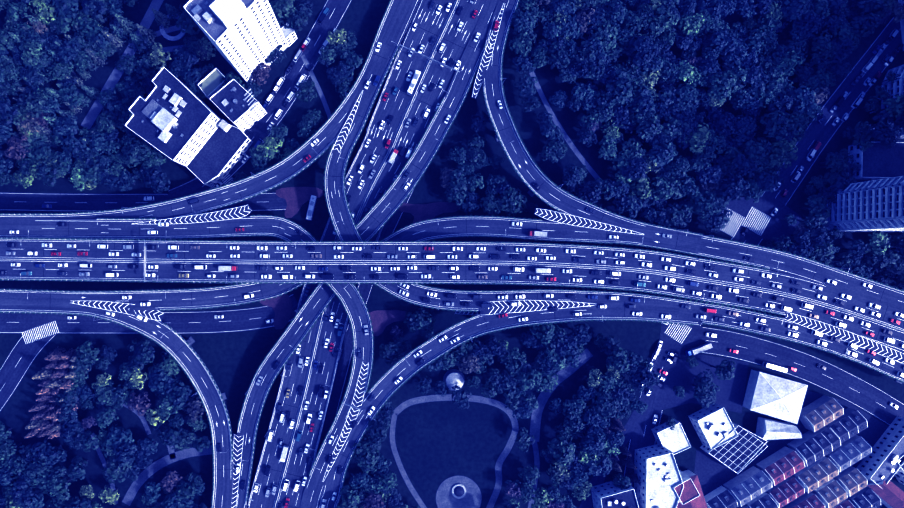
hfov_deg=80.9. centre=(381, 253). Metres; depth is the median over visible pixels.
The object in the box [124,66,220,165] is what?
block
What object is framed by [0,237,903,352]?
road deck
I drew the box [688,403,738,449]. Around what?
building
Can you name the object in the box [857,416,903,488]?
long block
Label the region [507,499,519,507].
tree
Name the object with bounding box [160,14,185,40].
ring court paving
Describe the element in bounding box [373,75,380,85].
suv
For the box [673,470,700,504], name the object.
building roof
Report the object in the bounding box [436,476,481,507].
plaza paving
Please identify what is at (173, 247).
suv
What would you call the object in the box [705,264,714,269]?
hatchback car
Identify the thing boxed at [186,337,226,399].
ramp piers
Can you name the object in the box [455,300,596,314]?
road gore
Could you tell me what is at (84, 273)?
sedan car
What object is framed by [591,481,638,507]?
block
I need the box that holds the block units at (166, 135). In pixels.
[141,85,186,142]
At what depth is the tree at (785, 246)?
250.21 m
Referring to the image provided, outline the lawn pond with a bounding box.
[396,401,509,500]
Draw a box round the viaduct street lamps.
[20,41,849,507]
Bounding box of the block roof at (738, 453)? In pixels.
[700,422,767,472]
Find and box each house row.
[704,485,737,507]
[723,466,772,506]
[745,492,778,507]
[756,446,804,485]
[766,476,804,507]
[782,492,824,507]
[787,426,840,466]
[792,456,838,493]
[799,395,843,432]
[812,479,847,507]
[825,435,871,472]
[826,408,867,443]
[833,466,867,496]
[833,499,855,507]
[847,487,880,507]
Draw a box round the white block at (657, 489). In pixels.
[634,444,683,507]
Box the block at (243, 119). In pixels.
[209,79,266,132]
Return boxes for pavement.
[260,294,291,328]
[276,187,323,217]
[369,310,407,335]
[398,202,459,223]
[656,349,748,412]
[694,391,888,507]
[714,197,801,241]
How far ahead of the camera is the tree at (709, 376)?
251.74 m
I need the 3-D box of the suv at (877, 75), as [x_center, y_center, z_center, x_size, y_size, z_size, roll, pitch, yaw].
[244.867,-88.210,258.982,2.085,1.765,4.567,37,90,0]
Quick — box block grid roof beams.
[709,425,767,473]
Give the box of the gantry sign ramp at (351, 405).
[343,400,360,409]
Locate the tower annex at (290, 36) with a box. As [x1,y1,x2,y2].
[281,23,297,46]
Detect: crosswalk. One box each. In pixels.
[21,321,58,343]
[665,323,691,343]
[720,207,744,236]
[742,207,770,235]
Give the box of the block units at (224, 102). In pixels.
[221,87,245,111]
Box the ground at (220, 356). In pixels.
[0,0,903,507]
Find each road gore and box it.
[70,301,163,320]
[132,205,251,223]
[231,434,243,507]
[322,361,368,481]
[333,90,363,152]
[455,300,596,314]
[472,3,504,97]
[534,208,643,234]
[784,312,903,363]
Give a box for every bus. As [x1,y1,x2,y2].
[306,195,316,220]
[407,70,420,94]
[762,362,787,372]
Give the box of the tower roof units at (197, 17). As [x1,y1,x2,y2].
[188,1,226,27]
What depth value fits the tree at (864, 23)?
246.58 m
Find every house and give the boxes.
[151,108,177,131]
[677,470,707,507]
[867,480,903,507]
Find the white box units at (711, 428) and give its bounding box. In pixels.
[706,423,729,436]
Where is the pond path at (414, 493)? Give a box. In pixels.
[390,413,426,507]
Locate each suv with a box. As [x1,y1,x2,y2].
[21,271,31,275]
[97,244,107,248]
[123,244,133,249]
[136,314,147,321]
[144,196,153,200]
[147,230,157,234]
[168,245,178,249]
[175,264,185,268]
[238,153,245,160]
[243,294,253,298]
[260,254,269,257]
[265,487,270,496]
[271,484,276,494]
[273,85,280,92]
[276,403,281,412]
[282,275,292,279]
[289,419,294,428]
[298,357,303,367]
[303,37,310,45]
[305,274,314,277]
[306,413,311,423]
[320,499,325,507]
[337,326,342,336]
[341,266,351,270]
[358,164,364,173]
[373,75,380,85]
[385,139,390,148]
[397,274,407,278]
[423,108,429,118]
[438,43,445,52]
[446,293,456,297]
[469,254,478,258]
[472,295,481,298]
[493,20,498,30]
[510,302,520,306]
[513,267,523,271]
[573,258,584,262]
[609,296,618,300]
[610,271,620,276]
[634,282,645,286]
[664,266,675,270]
[671,353,677,362]
[673,287,684,292]
[688,281,698,286]
[705,332,716,337]
[732,268,743,273]
[773,296,783,301]
[781,306,791,311]
[811,330,822,336]
[835,322,846,327]
[841,113,848,121]
[847,343,857,348]
[868,303,880,309]
[869,358,879,365]
[873,71,881,79]
[883,337,894,343]
[884,56,893,65]
[897,372,903,377]
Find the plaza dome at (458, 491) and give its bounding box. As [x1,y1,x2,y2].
[454,486,463,496]
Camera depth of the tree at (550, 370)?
250.88 m
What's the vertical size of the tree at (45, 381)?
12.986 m
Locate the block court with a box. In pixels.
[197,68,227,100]
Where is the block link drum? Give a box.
[218,119,231,132]
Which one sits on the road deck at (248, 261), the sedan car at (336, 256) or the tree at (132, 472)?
the sedan car at (336, 256)
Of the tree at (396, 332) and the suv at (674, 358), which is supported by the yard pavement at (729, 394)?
the suv at (674, 358)
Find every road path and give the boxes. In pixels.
[81,0,163,128]
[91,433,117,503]
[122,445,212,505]
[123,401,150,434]
[154,24,191,35]
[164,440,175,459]
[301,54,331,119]
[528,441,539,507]
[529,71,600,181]
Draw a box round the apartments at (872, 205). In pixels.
[822,176,903,232]
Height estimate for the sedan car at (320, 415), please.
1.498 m
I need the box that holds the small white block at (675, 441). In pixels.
[651,419,690,454]
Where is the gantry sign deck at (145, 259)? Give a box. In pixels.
[144,240,149,281]
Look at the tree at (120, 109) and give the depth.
251.40 m
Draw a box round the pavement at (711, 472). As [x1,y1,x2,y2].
[694,391,888,507]
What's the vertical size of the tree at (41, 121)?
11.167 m
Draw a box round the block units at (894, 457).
[880,454,900,478]
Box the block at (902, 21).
[898,0,903,50]
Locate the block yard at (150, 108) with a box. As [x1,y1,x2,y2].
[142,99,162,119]
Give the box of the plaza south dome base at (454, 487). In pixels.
[452,484,465,498]
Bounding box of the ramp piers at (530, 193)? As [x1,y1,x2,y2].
[495,135,533,196]
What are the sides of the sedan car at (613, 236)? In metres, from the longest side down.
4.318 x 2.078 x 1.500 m
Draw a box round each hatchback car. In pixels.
[35,263,44,267]
[105,311,114,316]
[207,274,214,277]
[230,274,238,277]
[253,483,258,492]
[274,266,282,270]
[307,64,313,71]
[307,247,314,250]
[323,390,328,398]
[328,435,333,443]
[331,492,336,500]
[333,246,342,249]
[337,466,342,474]
[358,348,361,357]
[363,254,371,258]
[364,80,370,88]
[368,393,374,401]
[392,87,397,94]
[403,183,410,190]
[408,255,415,258]
[412,23,417,30]
[416,358,424,365]
[422,297,430,302]
[444,302,453,305]
[449,266,458,269]
[450,275,459,278]
[544,294,553,297]
[573,312,581,315]
[598,305,606,308]
[611,281,619,284]
[615,260,624,264]
[627,304,635,308]
[657,340,662,347]
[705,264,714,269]
[734,277,743,281]
[741,227,748,235]
[780,189,787,197]
[788,366,796,371]
[840,91,847,97]
[868,78,876,85]
[882,55,889,62]
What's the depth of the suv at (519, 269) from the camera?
237.10 m
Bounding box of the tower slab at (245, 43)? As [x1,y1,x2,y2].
[183,0,287,82]
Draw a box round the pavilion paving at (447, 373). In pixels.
[443,369,464,390]
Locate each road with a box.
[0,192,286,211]
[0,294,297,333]
[161,45,184,51]
[247,0,486,507]
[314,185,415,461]
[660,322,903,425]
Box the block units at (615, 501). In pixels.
[607,499,630,507]
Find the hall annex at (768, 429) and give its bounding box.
[755,417,801,439]
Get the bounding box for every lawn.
[116,442,207,504]
[166,19,180,35]
[238,333,284,431]
[383,315,451,355]
[507,351,591,409]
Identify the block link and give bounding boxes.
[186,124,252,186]
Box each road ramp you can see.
[0,0,410,218]
[0,0,498,310]
[0,215,373,507]
[0,292,233,507]
[236,215,903,507]
[319,300,699,507]
[323,0,903,382]
[482,0,702,253]
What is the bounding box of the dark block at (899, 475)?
[894,454,903,484]
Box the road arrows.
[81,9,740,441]
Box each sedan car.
[6,251,14,254]
[7,243,16,246]
[9,230,18,233]
[11,263,19,266]
[27,251,36,255]
[42,204,51,207]
[42,243,51,247]
[51,251,60,255]
[57,222,66,226]
[58,263,67,266]
[67,244,75,247]
[77,251,87,255]
[79,272,89,275]
[108,252,118,255]
[122,295,131,299]
[128,264,137,268]
[131,253,140,256]
[140,302,149,305]
[145,273,154,276]
[147,245,156,248]
[148,265,157,268]
[158,222,168,226]
[167,253,176,257]
[178,273,188,277]
[190,246,199,249]
[206,254,215,257]
[214,315,223,318]
[217,444,221,452]
[230,246,238,249]
[230,254,239,257]
[235,227,244,231]
[236,463,240,472]
[240,480,245,489]
[242,155,248,163]
[256,376,262,385]
[257,245,267,250]
[257,266,266,269]
[261,274,271,278]
[272,360,280,369]
[276,246,286,249]
[282,254,292,257]
[284,498,289,507]
[285,67,291,74]
[285,389,289,397]
[285,411,290,420]
[286,361,291,370]
[295,229,303,236]
[295,266,304,269]
[296,345,300,353]
[298,386,302,395]
[302,476,306,485]
[303,155,310,162]
[304,286,309,295]
[304,356,309,365]
[304,401,308,409]
[304,444,309,453]
[308,456,312,464]
[309,423,313,431]
[310,139,318,146]
[311,253,321,257]
[313,360,317,369]
[318,363,323,372]
[318,411,322,419]
[319,267,327,270]
[323,313,328,322]
[324,338,328,347]
[327,454,332,463]
[329,312,334,321]
[329,342,333,351]
[333,348,337,357]
[334,254,343,258]
[334,319,339,327]
[345,275,355,278]
[346,175,352,184]
[350,419,357,428]
[352,246,360,250]
[358,180,363,188]
[362,206,368,215]
[363,325,368,334]
[364,139,370,147]
[367,406,374,414]
[369,170,375,178]
[370,154,376,163]
[371,267,380,270]
[371,275,379,278]
[372,246,381,249]
[375,42,381,51]
[377,187,383,196]
[379,120,384,129]
[382,92,388,101]
[386,115,393,124]
[387,255,397,258]
[390,267,399,270]
[394,376,402,384]
[395,60,401,69]
[398,247,407,250]
[399,289,408,296]
[400,283,409,288]
[403,169,410,178]
[404,118,410,127]
[406,72,412,80]
[407,266,416,269]
[412,117,418,126]
[413,350,422,357]
[418,44,424,52]
[420,84,426,92]
[421,274,430,278]
[424,246,433,250]
[427,292,436,296]
[429,0,434,9]
[429,82,434,91]
[429,266,438,269]
[430,36,435,44]
[435,5,442,14]
[438,79,444,87]
[438,335,447,342]
[444,115,450,123]
[445,3,451,11]
[447,58,453,66]
[447,254,456,258]
[450,337,459,343]
[452,246,462,250]
[454,60,460,69]
[456,6,462,14]
[457,21,463,31]
[461,302,470,305]
[470,266,479,270]
[471,10,477,18]
[473,32,480,42]
[476,247,485,250]
[478,275,487,278]
[488,267,497,270]
[490,254,499,258]
[497,100,502,108]
[497,247,506,250]
[497,295,506,299]
[498,313,507,317]
[501,275,511,279]
[510,255,519,258]
[512,222,521,226]
[515,247,524,251]
[515,294,524,298]
[518,317,527,321]
[527,256,536,260]
[529,275,538,279]
[532,182,540,190]
[536,248,545,252]
[546,256,555,259]
[546,277,555,281]
[549,307,557,310]
[562,269,571,273]
[565,249,575,253]
[567,295,576,298]
[573,278,581,281]
[586,207,594,213]
[587,295,597,298]
[591,270,600,275]
[594,251,603,254]
[594,279,603,283]
[596,259,605,263]
[609,235,618,238]
[615,252,624,256]
[630,298,639,302]
[632,312,641,315]
[634,254,644,258]
[638,275,648,279]
[641,262,651,266]
[652,414,657,423]
[657,284,666,289]
[658,369,667,375]
[661,257,670,261]
[661,314,670,318]
[662,233,671,237]
[665,277,675,282]
[681,304,690,308]
[685,261,694,265]
[686,269,695,273]
[692,291,701,295]
[695,314,706,319]
[708,273,717,277]
[708,285,717,290]
[711,294,721,299]
[714,317,724,321]
[728,288,738,292]
[728,311,738,316]
[728,348,738,353]
[738,298,748,302]
[739,322,749,326]
[744,256,754,261]
[751,280,760,284]
[752,292,761,297]
[755,318,765,322]
[760,326,770,331]
[761,273,771,278]
[765,303,774,307]
[770,208,777,215]
[771,283,781,288]
[787,324,797,329]
[787,332,797,337]
[791,280,800,284]
[791,288,800,293]
[796,166,803,172]
[809,313,818,318]
[812,285,822,290]
[816,340,827,346]
[817,294,826,299]
[817,364,826,370]
[818,114,825,122]
[825,310,834,315]
[826,279,836,284]
[829,105,836,112]
[830,336,840,342]
[832,117,839,125]
[834,300,844,305]
[840,294,851,299]
[843,315,853,320]
[846,350,857,356]
[851,77,858,85]
[854,306,864,312]
[856,71,863,78]
[860,321,870,327]
[862,283,871,288]
[863,77,870,85]
[865,331,874,336]
[867,349,875,355]
[870,311,880,317]
[872,45,880,53]
[880,43,886,50]
[882,329,892,334]
[883,36,891,44]
[885,358,894,364]
[889,402,898,408]
[890,50,897,57]
[890,318,900,324]
[894,312,903,317]
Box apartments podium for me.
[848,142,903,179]
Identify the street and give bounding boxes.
[0,317,56,411]
[193,282,725,305]
[623,17,901,487]
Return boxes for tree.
[0,0,8,13]
[0,29,14,51]
[0,46,8,62]
[0,56,12,68]
[0,67,8,83]
[0,80,12,97]
[0,96,19,124]
[0,121,11,144]
[0,157,7,171]
[0,159,13,173]
[0,173,10,185]
[0,421,11,439]
[0,434,10,442]
[0,439,21,460]
[0,445,16,467]
[0,467,13,486]
[0,495,9,507]
[1,56,22,67]
[1,63,21,80]
[1,455,30,478]
[1,485,13,500]
[3,14,20,30]
[4,2,28,20]
[4,134,30,160]
[4,481,15,494]
[4,491,22,507]
[6,45,25,55]
[8,32,22,44]
[8,80,22,95]
[9,170,29,186]
[10,132,23,138]
[10,479,36,507]
[12,22,34,40]
[12,46,25,64]
[12,104,30,121]
[13,65,24,80]
[14,171,33,188]
[15,155,31,167]
[17,87,32,98]
[17,93,45,117]
[17,112,40,135]
[17,467,36,486]
[18,29,45,49]
[18,444,33,463]
[19,40,42,65]
[19,132,36,145]
[19,158,31,176]
[19,490,44,507]
[20,67,32,84]
[20,68,44,86]
[20,114,37,135]
[20,142,36,149]
[22,144,42,164]
[23,54,47,73]
[23,76,44,86]
[23,83,44,99]
[24,424,44,438]
[24,454,52,478]
[25,416,44,428]
[26,15,48,31]
[26,472,48,488]
[27,14,47,34]
[27,128,46,148]
[28,0,56,24]
[28,159,41,179]
[28,400,52,411]
[30,109,49,129]
[30,408,49,420]
[31,138,50,161]
[31,363,56,379]
[31,437,60,468]
[33,86,53,102]
[33,134,50,143]
[34,125,55,139]
[34,415,57,431]
[35,71,51,83]
[35,160,59,186]
[35,382,56,394]
[36,393,54,401]
[37,7,57,23]
[37,50,53,68]
[37,156,57,169]
[38,31,54,51]
[38,59,55,70]
[38,378,58,386]
[38,426,53,437]
[38,479,51,493]
[41,96,60,116]
[43,116,66,130]
[43,148,59,165]
[43,410,56,419]
[44,62,68,80]
[44,346,65,361]
[44,360,62,368]
[45,88,63,103]
[45,371,67,388]
[45,465,67,485]
[46,495,66,507]
[47,19,62,34]
[47,50,67,63]
[47,402,62,409]
[47,477,71,500]
[48,427,61,438]
[49,393,63,402]
[50,0,78,20]
[50,35,67,52]
[50,131,63,145]
[50,362,68,378]
[50,420,63,430]
[51,386,65,394]
[52,160,72,177]
[53,115,78,139]
[53,410,74,420]
[54,12,79,32]
[54,45,71,61]
[54,359,71,368]
[54,390,78,408]
[54,446,67,461]
[55,74,76,90]
[55,400,78,413]
[56,39,80,64]
[56,110,75,121]
[57,151,73,167]
[57,405,77,423]
[58,82,83,108]
[59,61,75,75]
[59,348,78,359]
[59,379,85,388]
[59,421,82,443]
[61,132,89,156]
[62,144,73,156]
[64,102,82,113]
[64,369,88,378]
[64,496,82,507]
[65,75,83,88]
[65,418,83,428]
[67,437,79,449]
[67,455,87,477]
[67,466,84,480]
[68,167,88,190]
[69,30,87,54]
[69,352,89,371]
[69,366,87,382]
[69,426,89,443]
[70,349,82,361]
[70,378,84,390]
[70,499,92,507]
[71,48,92,73]
[71,161,87,175]
[73,10,93,30]
[73,96,89,106]
[73,495,91,507]
[74,147,99,170]
[74,385,94,401]
[75,25,88,39]
[76,69,91,80]
[77,38,99,57]
[77,340,100,363]
[78,16,102,41]
[78,56,97,71]
[78,127,91,137]
[78,430,98,451]
[79,162,108,185]
[79,398,93,409]
[79,484,94,498]
[80,85,99,99]
[80,416,96,429]
[81,0,107,19]
[83,359,94,371]
[85,3,107,25]
[85,48,107,66]
[85,173,97,189]
[86,132,106,155]
[88,27,112,50]
[90,125,103,137]
[91,501,102,507]
[92,372,111,391]
[93,383,113,405]
[94,166,110,183]
[94,357,110,369]
[94,407,118,428]
[95,0,115,18]
[95,40,110,59]
[95,155,111,168]
[96,111,115,133]
[96,400,107,409]
[97,38,116,56]
[98,88,117,108]
[98,429,107,445]
[98,485,119,504]
[99,138,120,154]
[99,345,116,360]
[100,173,119,190]
[101,30,124,49]
[101,379,113,390]
[101,436,119,457]
[102,101,125,126]
[102,467,124,483]
[104,127,119,142]
[105,426,133,448]
[105,456,131,474]
[107,0,123,16]
[107,163,125,177]
[107,384,127,406]
[108,15,123,35]
[108,151,122,164]
[108,399,123,410]
[108,423,124,437]
[110,24,129,42]
[111,0,125,3]
[112,442,137,466]
[114,105,128,113]
[115,14,137,33]
[115,53,137,73]
[115,81,127,96]
[115,110,130,131]
[117,171,136,191]
[118,362,132,380]
[120,133,137,148]
[121,89,144,110]
[121,146,139,167]
[122,390,134,405]
[122,461,139,481]
[123,138,151,164]
[124,74,141,90]
[124,126,141,139]
[124,376,137,388]
[125,358,143,377]
[126,0,138,6]
[127,337,149,352]
[127,391,150,415]
[128,31,151,53]
[128,367,148,389]
[129,33,148,52]
[129,87,145,98]
[132,168,146,181]
[134,51,155,79]
[134,341,154,359]
[134,344,154,364]
[134,449,152,468]
[136,23,156,42]
[136,438,157,456]
[139,166,154,180]
[139,494,156,507]
[141,70,155,78]
[141,71,156,90]
[141,156,162,170]
[142,147,165,164]
[143,166,170,193]
[145,482,160,502]
[146,80,155,95]
[146,408,166,425]
[147,42,171,70]
[147,363,166,383]
[148,368,174,394]
[152,8,171,28]
[152,419,168,432]
[156,494,173,507]
[157,394,177,420]
[157,426,181,449]
[158,391,166,400]
[159,351,168,363]
[159,355,179,376]
[159,372,177,393]
[160,471,182,492]
[161,482,176,494]
[162,501,182,507]
[166,380,191,409]
[167,66,183,77]
[168,414,183,430]
[168,488,194,507]
[169,57,190,74]
[172,46,187,59]
[174,482,195,500]
[175,8,200,35]
[175,427,195,450]
[177,46,199,68]
[179,3,193,20]
[181,67,205,93]
[183,394,204,423]
[185,397,200,412]
[185,472,204,488]
[185,501,206,507]
[186,415,207,431]
[187,482,204,495]
[190,88,206,102]
[192,65,212,80]
[192,436,210,451]
[194,42,211,60]
[197,37,215,59]
[219,71,244,87]
[231,172,246,182]
[245,80,261,97]
[249,147,258,159]
[251,62,270,85]
[251,151,269,173]
[256,136,282,160]
[257,139,274,162]
[265,44,286,64]
[267,124,287,141]
[271,0,296,18]
[276,13,283,26]
[281,146,293,158]
[283,11,307,32]
[285,138,299,152]
[293,4,311,25]
[295,80,316,102]
[297,120,314,137]
[299,0,312,9]
[302,109,323,127]
[316,52,331,67]
[320,44,337,64]
[326,28,346,45]
[326,66,344,85]
[332,39,348,53]
[335,80,350,98]
[336,499,357,507]
[337,69,353,85]
[338,61,354,80]
[340,49,363,69]
[340,485,359,507]
[343,29,357,48]
[349,471,368,488]
[351,487,367,506]
[352,441,379,467]
[360,432,380,453]
[360,456,379,472]
[360,493,383,507]
[362,472,381,493]
[366,414,390,444]
[375,454,391,472]
[375,489,391,501]
[376,471,397,489]
[378,400,394,420]
[379,342,402,364]
[379,486,396,496]
[385,491,403,507]
[390,325,402,340]
[392,336,411,354]
[404,308,432,334]
[414,311,429,326]
[415,376,431,393]
[419,329,433,336]
[425,316,435,330]
[425,355,443,371]
[434,351,455,369]
[434,380,448,396]
[439,167,454,188]
[444,187,466,205]
[448,146,467,164]
[448,169,467,193]
[451,343,468,363]
[451,385,471,408]
[458,199,479,215]
[458,351,479,373]
[459,163,473,176]
[464,173,483,191]
[464,191,479,203]
[464,339,480,354]
[465,376,480,388]
[466,147,485,162]
[467,134,486,148]
[468,362,486,373]
[469,339,487,357]
[470,111,490,132]
[474,155,488,168]
[476,348,493,366]
[480,194,500,216]
[480,380,496,397]
[484,336,506,356]
[485,180,498,196]
[485,367,500,387]
[486,173,506,187]
[490,368,517,393]
[495,182,517,197]
[497,348,512,362]
[498,187,524,216]
[498,340,508,351]
[502,503,518,507]
[503,187,526,209]
[503,359,523,378]
[503,390,518,409]
[505,480,520,490]
[505,482,521,497]
[507,347,526,364]
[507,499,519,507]
[509,35,530,56]
[512,9,534,32]
[512,55,535,73]
[512,400,532,418]
[513,25,536,45]
[513,361,530,378]
[513,382,525,398]
[514,74,537,98]
[515,427,534,451]
[517,369,541,390]
[518,0,538,10]
[518,465,539,487]
[518,484,534,503]
[520,331,536,347]
[521,95,540,111]
[524,5,540,28]
[524,201,537,214]
[524,393,537,408]
[529,323,554,343]
[530,39,549,57]
[531,46,550,67]
[531,487,553,507]
[532,357,550,374]
[534,0,551,5]
[534,339,544,349]
[535,371,557,392]
[537,6,556,23]
[537,111,552,124]
[538,344,552,362]
[539,142,564,162]
[540,0,553,10]
[540,120,560,139]
[542,21,562,38]
[542,486,560,503]
[543,324,565,351]
[543,497,563,507]
[544,356,557,374]
[545,346,565,369]
[545,449,555,463]
[546,35,565,54]
[546,460,571,484]
[547,41,569,68]
[547,131,563,144]
[547,436,574,466]
[548,398,563,414]
[549,0,575,15]
[549,11,566,29]
[549,90,567,107]
[549,465,560,485]
[550,140,567,156]
[550,330,578,356]
[555,422,571,438]
[556,439,575,466]
[557,35,571,44]
[557,493,568,503]
[558,473,572,488]
[559,13,581,38]
[559,63,578,83]
[560,358,569,369]
[561,348,581,367]
[562,40,577,57]
[562,163,581,187]
[562,395,585,415]
[563,54,574,65]
[563,498,575,507]
[564,410,584,431]
[565,94,582,110]
[565,165,586,184]
[565,450,584,474]
[567,180,587,197]
[567,427,580,439]
[568,0,581,9]
[568,468,588,486]
[569,6,582,16]
[569,60,588,77]
[569,323,591,345]
[571,82,593,101]
[571,481,592,500]
[572,6,597,32]
[574,40,599,64]
[574,169,584,183]
[575,0,596,12]
[575,341,583,354]
[576,434,595,453]
[577,128,597,146]
[577,385,595,401]
[577,447,599,465]
[578,115,595,133]
[578,180,601,203]
[579,38,606,62]
[579,419,593,433]
[580,91,599,110]
[580,110,601,129]
[580,406,607,429]
[581,61,603,79]
[581,403,597,421]
[582,81,597,95]
[582,119,600,130]
[582,440,601,458]
[583,427,605,451]
[584,56,605,78]
[584,456,611,476]
[586,8,605,33]
[586,26,599,40]
[587,6,601,18]
[587,369,603,388]
[587,395,597,407]
[591,20,617,51]
[592,389,619,419]
[593,100,613,121]
[594,178,616,199]
[596,426,609,433]
[597,84,625,108]
[597,450,612,464]
[598,135,617,160]
[598,372,616,392]
[600,0,613,7]
[600,68,621,88]
[600,119,622,138]
[600,335,619,356]
[601,50,610,64]
[601,415,610,427]
[602,438,620,455]
[603,43,623,61]
[604,0,625,26]
[604,2,628,24]
[605,64,618,80]
[605,181,629,198]
[605,363,619,379]
[606,346,628,372]
[606,430,624,447]
[606,451,619,460]
[607,61,626,71]
[607,68,633,99]
[608,104,629,128]
[608,131,623,145]
[608,389,629,410]
[609,460,621,471]
[610,416,625,430]
[611,27,633,46]
[611,382,635,402]
[612,151,638,179]
[612,473,631,488]
[613,194,642,217]
[613,406,630,418]
[614,375,633,395]
[615,169,634,189]
[617,86,635,109]
[619,445,631,456]
[620,34,641,53]
[620,351,642,374]
[621,59,643,84]
[621,157,648,179]
[621,193,639,209]
[622,138,645,163]
[622,456,636,469]
[623,11,649,35]
[623,116,638,132]
[624,0,639,7]
[627,52,644,61]
[627,470,640,483]
[628,173,650,198]
[629,35,659,66]
[629,85,656,114]
[629,104,646,124]
[629,364,641,384]
[629,366,659,392]
[630,135,644,144]
[630,397,647,414]
[631,78,649,100]
[633,187,654,207]
[635,110,662,142]
[636,0,652,6]
[636,4,658,25]
[638,55,662,76]
[638,64,661,87]
[638,359,651,373]
[639,28,659,44]
[639,83,657,99]
[639,199,651,211]
[639,208,657,225]
[643,153,659,173]
[644,0,667,18]
[647,135,675,167]
[648,7,678,33]
[648,132,672,145]
[650,177,673,200]
[650,192,666,209]
[652,36,670,53]
[653,208,671,227]
[654,100,671,119]
[655,0,679,25]
[655,105,670,118]
[656,85,682,112]
[657,58,677,81]
[657,145,677,157]
[657,161,670,177]
[659,26,676,45]
[659,79,675,90]
[661,49,675,61]
[662,61,680,82]
[662,116,691,140]
[664,175,686,199]
[665,155,689,178]
[665,416,675,429]
[667,203,692,221]
[668,212,691,228]
[669,12,681,28]
[671,101,695,122]
[671,114,697,144]
[673,27,693,49]
[673,58,685,76]
[673,83,699,110]
[673,386,684,398]
[674,60,700,84]
[677,0,696,15]
[677,130,698,149]
[678,12,704,35]
[678,198,692,213]
[679,176,699,197]
[681,47,695,58]
[681,123,710,155]
[683,153,694,168]
[686,355,698,367]
[687,191,703,212]
[688,34,701,50]
[688,55,705,70]
[688,70,710,86]
[689,155,711,171]
[691,88,703,99]
[691,140,716,162]
[692,111,705,126]
[692,378,712,399]
[693,195,720,220]
[693,369,714,388]
[694,390,716,408]
[695,3,710,22]
[695,91,713,108]
[695,182,712,195]
[696,165,721,185]
[697,9,719,36]
[698,0,724,20]
[699,56,720,80]
[699,190,726,213]
[700,41,719,59]
[701,180,717,191]
[703,207,732,229]
[704,69,723,91]
[705,129,725,153]
[705,220,720,232]
[706,106,723,121]
[707,91,726,107]
[708,119,731,140]
[709,70,738,102]
[710,28,737,56]
[710,359,735,379]
[710,382,719,396]
[712,155,727,173]
[714,18,729,31]
[714,112,743,134]
[715,0,736,16]
[715,187,729,208]
[718,29,738,52]
[718,174,749,202]
[720,134,739,150]
[722,37,747,58]
[722,44,746,70]
[724,146,741,163]
[727,88,746,104]
[727,90,751,109]
[728,65,749,88]
[731,0,757,16]
[731,22,748,39]
[731,154,756,176]
[733,26,747,42]
[733,113,758,132]
[736,137,755,157]
[737,98,759,116]
[740,2,759,18]
[740,48,760,70]
[741,63,766,85]
[741,188,762,202]
[742,29,765,56]
[743,137,773,161]
[744,75,767,99]
[745,177,763,195]
[746,172,760,180]
[749,16,781,46]
[751,0,771,15]
[753,54,776,71]
[753,89,777,107]
[755,0,784,21]
[755,172,783,192]
[757,39,777,55]
[758,110,789,140]
[759,67,776,84]
[762,78,788,102]
[762,166,780,181]
[765,92,796,115]
[766,58,788,78]
[767,147,797,170]
[770,43,797,65]
[770,235,793,251]
[771,135,797,156]
[772,75,792,97]
[772,127,794,142]
[773,0,790,16]
[773,50,802,76]
[774,18,787,33]
[779,0,813,21]
[780,108,808,134]
[782,213,796,224]
[784,17,811,40]
[786,39,807,62]
[786,86,817,114]
[786,238,813,256]
[790,70,810,88]
[790,229,811,248]
[791,224,811,238]
[792,36,808,52]
[794,126,806,141]
[797,0,816,21]
[799,103,822,122]
[800,192,831,220]
[801,214,819,227]
[803,208,830,228]
[804,245,816,260]
[806,37,838,63]
[807,175,826,188]
[808,0,829,18]
[808,30,831,52]
[811,87,829,105]
[811,225,832,248]
[812,0,833,7]
[814,239,833,255]
[815,248,833,265]
[819,154,847,173]
[820,152,843,165]
[821,0,842,14]
[827,226,844,238]
[828,243,839,257]
[830,23,860,47]
[830,171,857,193]
[832,251,853,267]
[832,262,852,272]
[837,148,853,162]
[843,160,860,175]
[843,240,869,259]
[847,132,873,151]
[850,12,880,36]
[850,256,866,276]
[851,0,875,10]
[851,126,878,142]
[852,121,869,132]
[853,253,866,265]
[855,264,874,279]
[860,96,880,111]
[861,231,889,256]
[861,252,893,271]
[868,124,901,148]
[869,276,887,283]
[871,110,895,130]
[872,234,891,248]
[875,94,903,117]
[875,271,893,284]
[881,71,898,83]
[883,251,903,272]
[888,109,903,131]
[889,231,903,241]
[889,232,902,246]
[889,274,903,290]
[890,240,903,258]
[890,270,903,283]
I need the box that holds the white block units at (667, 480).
[651,463,671,507]
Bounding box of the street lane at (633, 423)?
[579,386,657,507]
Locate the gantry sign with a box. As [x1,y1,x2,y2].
[399,45,459,74]
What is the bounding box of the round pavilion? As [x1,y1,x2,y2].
[446,373,463,390]

